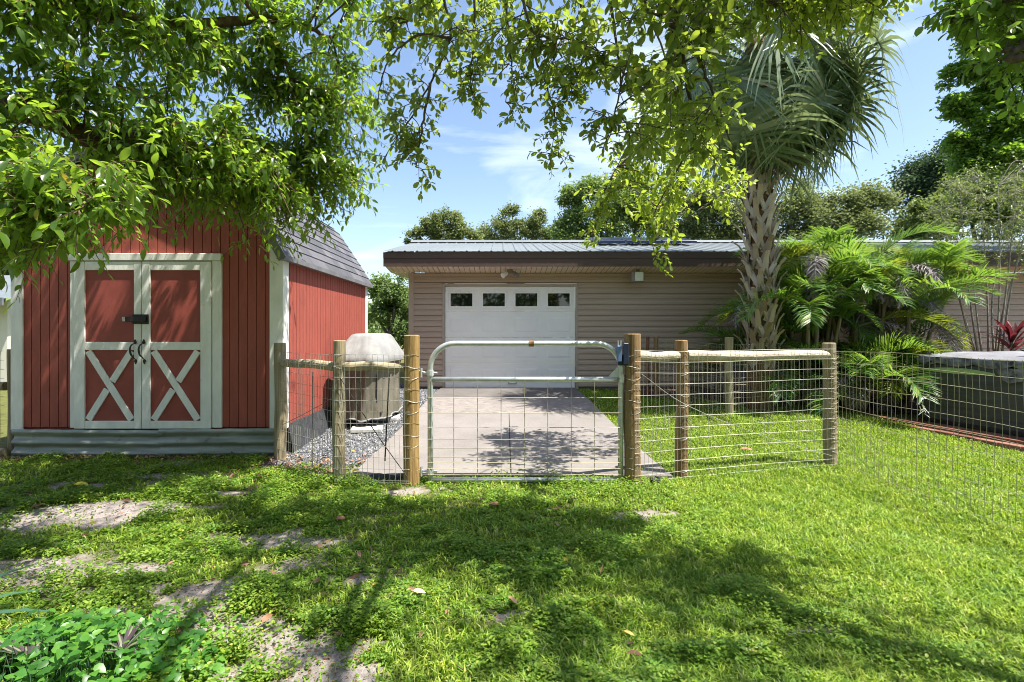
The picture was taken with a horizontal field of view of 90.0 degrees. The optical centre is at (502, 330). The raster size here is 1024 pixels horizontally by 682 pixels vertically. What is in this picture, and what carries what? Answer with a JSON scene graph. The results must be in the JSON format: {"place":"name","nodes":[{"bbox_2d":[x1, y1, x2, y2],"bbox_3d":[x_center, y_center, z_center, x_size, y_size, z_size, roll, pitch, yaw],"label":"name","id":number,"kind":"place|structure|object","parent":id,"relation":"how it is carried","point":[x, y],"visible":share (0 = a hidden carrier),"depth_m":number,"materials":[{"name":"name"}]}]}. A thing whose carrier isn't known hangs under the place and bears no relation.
{"place":"outdoors","nodes":[
{"label":"outdoors","id":0,"kind":"place"},
{"bbox_2d":[0,331,1022,681],"bbox_3d":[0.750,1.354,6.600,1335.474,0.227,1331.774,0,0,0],"label":"ground","id":1,"kind":"structure","parent":0,"point":[208,589],"depth_m":3.23,"materials":[{"name":"soil"}]},
{"bbox_2d":[0,275,10,381],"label":"neighbour house","id":2,"kind":"structure","parent":1,"relation":"on","point":[5,331],"depth_m":12.00,"materials":[{"name":"metal"}]},
{"bbox_2d":[1,269,9,301],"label":"oak tree","id":3,"kind":"object","parent":1,"relation":"on","point":[7,272],"visible":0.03,"depth_m":19.98,"materials":[{"name":"green plant"}]},
{"bbox_2d":[0,349,13,457],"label":"wire fence","id":4,"kind":"object","parent":1,"relation":"on","point":[7,451],"visible":0.47,"depth_m":5.87,"materials":[{"name":"wood"}]},
{"bbox_2d":[0,632,56,667],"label":"striped plant","id":5,"kind":"object","parent":1,"relation":"on","point":[9,648],"visible":0.24,"depth_m":2.06,"materials":[{"name":"pink plant"}]},
{"bbox_2d":[0,563,61,613],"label":"strap leaf plant","id":6,"kind":"object","parent":1,"relation":"on","point":[11,610],"visible":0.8,"depth_m":2.31,"materials":[{"name":"green plant"}]},
{"bbox_2d":[74,481,87,484],"bbox_3d":[-3.816,1.395,4.638,0.132,0.033,0.060,0,0,0],"label":"fallen leaf","id":7,"kind":"object","parent":1,"relation":"on","point":[78,483],"visible":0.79,"depth_m":4.65,"materials":[{"name":"yellow plant"}]},
{"bbox_2d":[0,602,247,681],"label":"leafy vine","id":8,"kind":"object","parent":1,"relation":"on","point":[75,641],"visible":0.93,"depth_m":2.05,"materials":[{"name":"green plant"}]},
{"bbox_2d":[99,622,149,671],"bbox_3d":[-1.556,1.346,2.095,0.224,0.227,0.184,0,0,0],"label":"striped plant","id":9,"kind":"object","parent":1,"relation":"on","point":[129,633],"visible":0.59,"depth_m":2.13,"materials":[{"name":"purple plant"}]},
{"bbox_2d":[11,118,372,457],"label":"garden shed","id":10,"kind":"structure","parent":1,"relation":"on","point":[165,347],"depth_m":5.78,"materials":[{"name":"red paint"}]},
{"bbox_2d":[74,261,141,428],"bbox_3d":[-4.442,0.168,5.744,0.757,1.882,0.108,0,0,0],"label":"door","id":11,"kind":"structure","parent":10,"relation":"in","point":[107,360],"depth_m":5.78,"materials":[{"name":"red paint"}]},
{"bbox_2d":[137,261,211,428],"bbox_3d":[-3.670,0.168,5.744,0.779,1.882,0.108,0,0,0],"label":"door","id":12,"kind":"structure","parent":10,"relation":"in","point":[176,357],"depth_m":5.78,"materials":[{"name":"red paint"}]},
{"bbox_2d":[0,0,400,312],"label":"broadleaf tree","id":13,"kind":"object","parent":1,"relation":"on","point":[47,206],"visible":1,"depth_m":4.00,"materials":[{"name":"green plant"}]},
{"bbox_2d":[6,297,574,341],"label":"treeline","id":14,"kind":"object","parent":1,"relation":"on","point":[375,329],"visible":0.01,"depth_m":53.96,"materials":[{"name":"green plant"}]},
{"bbox_2d":[0,450,640,671],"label":"leaf litter","id":15,"kind":"object","parent":1,"relation":"on","point":[513,599],"visible":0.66,"depth_m":4.91,"materials":[{"name":"plant"}]},
{"bbox_2d":[274,335,419,485],"bbox_3d":[-1.731,0.821,5.090,1.990,1.552,0.472,0,0,29],"label":"wire fence","id":16,"kind":"object","parent":1,"relation":"on","point":[339,366],"visible":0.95,"depth_m":4.75,"materials":[{"name":"brown wood"}]},
{"bbox_2d":[419,340,624,483],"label":"farm gate","id":17,"kind":"structure","parent":16,"relation":"attached to","point":[616,374],"depth_m":4.77,"materials":[{"name":"metal"}]},
{"bbox_2d":[259,383,438,469],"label":"gravel","id":18,"kind":"structure","parent":1,"relation":"on","point":[352,444],"depth_m":6.36,"materials":[{"name":"grey gravel"}]},
{"bbox_2d":[350,425,383,432],"bbox_3d":[-1.855,1.354,7.020,0.420,0.050,0.300,0,0,-9],"label":"paver","id":19,"kind":"object","parent":18,"relation":"on","point":[363,429],"visible":0.84,"depth_m":6.91,"materials":[{"name":"grey concrete"}]},
{"bbox_2d":[345,333,403,425],"bbox_3d":[-1.950,0.706,7.662,0.808,1.325,1.397,0,0,6],"label":"covered grill","id":20,"kind":"object","parent":18,"relation":"on","point":[380,345],"visible":0.71,"depth_m":7.12,"materials":[{"name":"beige canvas fabric"}]},
{"bbox_2d":[369,414,399,420],"bbox_3d":[-1.765,1.319,7.700,0.420,0.050,0.300,0,0,-6],"label":"paver","id":21,"kind":"object","parent":18,"relation":"on","point":[395,417],"visible":0.56,"depth_m":7.57,"materials":[{"name":"grey concrete"}]},
{"bbox_2d":[346,473,402,480],"bbox_3d":[-1.210,1.407,4.907,0.580,0.067,0.077,0,0,0],"label":"edging strip","id":22,"kind":"object","parent":1,"relation":"on","point":[380,476],"visible":0.54,"depth_m":4.88,"materials":[{"name":"black plastic"}]},
{"bbox_2d":[367,271,408,348],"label":"oak tree","id":23,"kind":"object","parent":1,"relation":"on","point":[392,298],"visible":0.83,"depth_m":16.77,"materials":[{"name":"green plant"}]},
{"bbox_2d":[1,462,812,681],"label":"sand debris","id":24,"kind":"object","parent":1,"relation":"on","point":[223,591],"visible":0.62,"depth_m":2.62,"materials":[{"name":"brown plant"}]},
{"bbox_2d":[400,203,485,337],"bbox_3d":[-2.932,-2.254,25.157,4.228,7.806,2.566,0,0,0],"label":"oak tree","id":25,"kind":"object","parent":1,"relation":"on","point":[453,229],"visible":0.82,"depth_m":24.66,"materials":[{"name":"green plant"}]},
{"bbox_2d":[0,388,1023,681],"bbox_3d":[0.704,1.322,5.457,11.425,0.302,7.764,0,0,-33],"label":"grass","id":26,"kind":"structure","parent":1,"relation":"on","point":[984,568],"depth_m":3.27,"materials":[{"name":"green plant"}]},
{"bbox_2d":[413,588,425,592],"bbox_3d":[-0.440,1.384,2.715,0.071,0.017,0.032,0,0,0],"label":"fallen leaf","id":27,"kind":"object","parent":26,"relation":"on","point":[418,590],"visible":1,"depth_m":2.72,"materials":[{"name":"beige plant"}]},
{"bbox_2d":[0,450,1023,681],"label":"ground weeds","id":28,"kind":"object","parent":1,"relation":"on","point":[655,670],"visible":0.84,"depth_m":2.92,"materials":[{"name":"green plant"}]},
{"bbox_2d":[262,614,272,622],"bbox_3d":[-1.148,1.402,2.502,0.040,0.015,0.087,0,0,0],"label":"fallen leaf","id":29,"kind":"object","parent":28,"relation":"on","point":[266,617],"visible":1,"depth_m":2.50,"materials":[{"name":"brown plant"}]},
{"bbox_2d":[333,515,344,518],"bbox_3d":[-1.207,1.384,3.768,0.110,0.027,0.050,0,0,23],"label":"fallen leaf","id":30,"kind":"object","parent":28,"relation":"on","point":[340,517],"visible":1,"depth_m":3.77,"materials":[{"name":"brown plant"}]},
{"bbox_2d":[476,200,558,337],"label":"oak tree","id":31,"kind":"object","parent":1,"relation":"on","point":[531,228],"visible":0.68,"depth_m":27.70,"materials":[{"name":"green plant"}]},
{"bbox_2d":[545,167,689,239],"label":"oak tree","id":32,"kind":"object","parent":1,"relation":"on","point":[568,224],"visible":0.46,"depth_m":21.51,"materials":[{"name":"green plant"}]},
{"bbox_2d":[346,0,921,276],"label":"oval leaf oak","id":33,"kind":"object","parent":1,"relation":"on","point":[712,117],"visible":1,"depth_m":3.22,"materials":[{"name":"green plant"}]},
{"bbox_2d":[650,476,659,482],"bbox_3d":[1.429,1.397,4.774,0.089,0.084,0.086,0,0,39],"label":"stone","id":34,"kind":"object","parent":1,"relation":"on","point":[658,478],"visible":0.72,"depth_m":4.75,"materials":[{"name":"grey stone"}]},
{"bbox_2d":[383,240,1023,388],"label":"house wing","id":35,"kind":"structure","parent":1,"relation":"on","point":[577,290],"depth_m":10.74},
{"bbox_2d":[501,269,518,277],"bbox_3d":[0.158,-1.151,10.468,0.386,0.178,0.184,0,0,0],"label":"spotlight","id":36,"kind":"object","parent":35,"relation":"attached to","point":[505,274],"visible":1,"depth_m":10.43,"materials":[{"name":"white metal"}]},
{"bbox_2d":[445,287,574,387],"bbox_3d":[0.162,0.152,10.767,2.725,2.139,0.070,0,0,0],"label":"garage door","id":37,"kind":"structure","parent":35,"relation":"in","point":[469,311],"depth_m":10.76,"materials":[{"name":"white metal"}]},
{"bbox_2d":[630,269,643,281],"bbox_3d":[2.741,-1.111,10.412,0.250,0.270,0.137,0,0,0],"label":"floodlight","id":38,"kind":"object","parent":35,"relation":"attached to","point":[637,275],"visible":1,"depth_m":10.36,"materials":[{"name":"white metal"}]},
{"bbox_2d":[584,237,696,245],"bbox_3d":[3.350,-2.212,12.675,2.500,0.377,1.150,0,0,0],"label":"solar panel","id":39,"kind":"object","parent":35,"relation":"on","point":[624,240],"visible":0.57,"depth_m":12.10,"materials":[{"name":"blue glass"}]},
{"bbox_2d":[883,311,922,336],"bbox_3d":[8.325,-0.210,10.714,0.970,0.720,0.029,0,0,0],"label":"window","id":40,"kind":"structure","parent":35,"relation":"in","point":[889,311],"depth_m":10.72,"materials":[{"name":"black glass"}]},
{"bbox_2d":[941,312,960,346],"bbox_3d":[9.348,0.190,10.675,0.345,2.100,0.109,0,0,0],"label":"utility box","id":41,"kind":"object","parent":35,"relation":"attached to","point":[951,331],"visible":0.12,"depth_m":10.62,"materials":[{"name":"grey metal"}]},
{"bbox_2d":[670,171,745,239],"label":"oak tree","id":42,"kind":"object","parent":1,"relation":"on","point":[708,227],"visible":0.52,"depth_m":19.59,"materials":[{"name":"green plant"}]},
{"bbox_2d":[646,337,799,413],"bbox_3d":[3.620,0.796,8.647,2.525,1.372,1.148,0,0,26],"label":"wire fence","id":43,"kind":"object","parent":1,"relation":"on","point":[728,393],"visible":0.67,"depth_m":8.26,"materials":[{"name":"grey metal"}]},
{"bbox_2d":[617,334,837,485],"bbox_3d":[2.304,0.817,5.147,2.627,1.567,0.233,0,0,-17],"label":"wire fence","id":44,"kind":"object","parent":1,"relation":"on","point":[634,354],"visible":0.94,"depth_m":5.00,"materials":[{"name":"brown wood"}]},
{"bbox_2d":[637,0,908,411],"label":"cabbage palm","id":45,"kind":"object","parent":1,"relation":"on","point":[796,114],"visible":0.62,"depth_m":7.89,"materials":[{"name":"green plant"}]},
{"bbox_2d":[640,388,919,413],"bbox_3d":[8.350,1.318,8.120,11.300,0.219,5.240,0,0,0],"label":"mulch bed","id":46,"kind":"object","parent":1,"relation":"on","point":[905,405],"visible":0.21,"depth_m":9.36,"materials":[{"name":"brown soil"}]},
{"bbox_2d":[678,315,827,406],"bbox_3d":[4.762,0.499,9.544,2.796,1.582,2.511,0,0,-36],"label":"feather palm","id":47,"kind":"object","parent":46,"relation":"on","point":[794,328],"visible":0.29,"depth_m":8.94,"materials":[{"name":"green plant"}]},
{"bbox_2d":[694,239,926,405],"bbox_3d":[5.102,-0.202,8.879,3.544,3.001,3.240,0,0,-40],"label":"feather palm","id":48,"kind":"object","parent":46,"relation":"on","point":[817,283],"visible":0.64,"depth_m":8.29,"materials":[{"name":"green plant"}]},
{"bbox_2d":[714,222,910,396],"bbox_3d":[5.866,-0.335,9.888,3.325,3.200,3.453,0,0,0],"label":"feather palm","id":49,"kind":"object","parent":46,"relation":"on","point":[803,248],"visible":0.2,"depth_m":8.97,"materials":[{"name":"green plant"}]},
{"bbox_2d":[777,330,942,416],"bbox_3d":[5.812,0.793,8.522,2.536,1.590,2.686,0,0,41],"label":"feather palm","id":50,"kind":"object","parent":46,"relation":"on","point":[874,364],"visible":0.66,"depth_m":8.04,"materials":[{"name":"green plant"}]},
{"bbox_2d":[742,221,989,399],"bbox_3d":[6.407,-0.274,9.392,3.587,3.116,3.055,0,0,-11],"label":"feather palm","id":51,"kind":"object","parent":46,"relation":"on","point":[861,330],"visible":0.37,"depth_m":8.56,"materials":[{"name":"green plant"}]},
{"bbox_2d":[816,333,959,412],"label":"feather palm","id":52,"kind":"object","parent":46,"relation":"on","point":[895,387],"visible":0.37,"depth_m":8.18,"materials":[{"name":"green plant"}]},
{"bbox_2d":[821,236,1018,401],"bbox_3d":[7.070,-0.146,9.048,3.533,2.863,2.910,0,0,-44],"label":"feather palm","id":53,"kind":"object","parent":46,"relation":"on","point":[936,301],"visible":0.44,"depth_m":8.61,"materials":[{"name":"green plant"}]},
{"bbox_2d":[915,155,1023,351],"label":"thin shrub","id":54,"kind":"object","parent":46,"relation":"on","point":[956,186],"visible":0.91,"depth_m":9.57,"materials":[{"name":"green plant"}]},
{"bbox_2d":[980,318,1023,350],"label":"red leaf plant","id":55,"kind":"object","parent":46,"relation":"on","point":[1011,343],"visible":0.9,"depth_m":9.26,"materials":[{"name":"red plant"}]},
{"bbox_2d":[773,169,912,239],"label":"oak tree","id":56,"kind":"object","parent":1,"relation":"on","point":[859,209],"visible":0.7,"depth_m":15.54,"materials":[{"name":"green plant"}]},
{"bbox_2d":[827,351,1023,531],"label":"wire fence","id":57,"kind":"object","parent":1,"relation":"on","point":[935,383],"visible":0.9,"depth_m":4.27,"materials":[{"name":"silver metal"}]},
{"bbox_2d":[918,397,929,417],"bbox_3d":[3.769,0.690,4.592,0.131,0.194,0.054,0,0,-26],"label":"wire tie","id":58,"kind":"object","parent":57,"relation":"attached to","point":[923,408],"visible":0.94,"depth_m":4.60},
{"bbox_2d":[876,127,977,239],"bbox_3d":[14.907,-2.516,17.056,4.523,8.448,2.899,0,0,0],"label":"oak tree","id":59,"kind":"object","parent":1,"relation":"on","point":[921,174],"visible":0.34,"depth_m":16.70,"materials":[{"name":"green plant"}]},
{"bbox_2d":[863,413,1023,444],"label":"timber edging","id":60,"kind":"object","parent":1,"relation":"on","point":[1014,441],"visible":0.28,"depth_m":6.70,"materials":[{"name":"brown wood"}]},
{"bbox_2d":[875,418,1023,451],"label":"brick pad","id":61,"kind":"object","parent":1,"relation":"on","point":[1007,445],"visible":0.24,"depth_m":6.62,"materials":[{"name":"red brick"}]},
{"bbox_2d":[916,349,1023,436],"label":"hot tub","id":62,"kind":"object","parent":61,"relation":"on","point":[958,394],"visible":0.84,"depth_m":6.92,"materials":[{"name":"plastic"}]},
{"bbox_2d":[878,167,1023,271],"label":"oak tree","id":63,"kind":"object","parent":1,"relation":"on","point":[913,212],"visible":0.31,"depth_m":14.80,"materials":[{"name":"green plant"}]},
{"bbox_2d":[913,0,1023,123],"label":"broadleaf tree","id":64,"kind":"object","parent":1,"relation":"on","point":[961,17],"visible":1,"depth_m":2.44,"materials":[{"name":"green plant"}]},
{"bbox_2d":[929,17,1023,186],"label":"maple tree","id":65,"kind":"object","parent":1,"relation":"on","point":[989,138],"visible":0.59,"depth_m":10.84,"materials":[{"name":"green plant"}]},
{"bbox_2d":[0,0,1023,330],"label":"sky","id":66,"kind":"structure","parent":0,"point":[484,166],"materials":[{"name":"blue"}]},
{"bbox_2d":[353,388,672,478],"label":"driveway","id":67,"kind":"structure","parent":0,"point":[500,412],"depth_m":6.61,"materials":[{"name":"concrete"}]}
]}

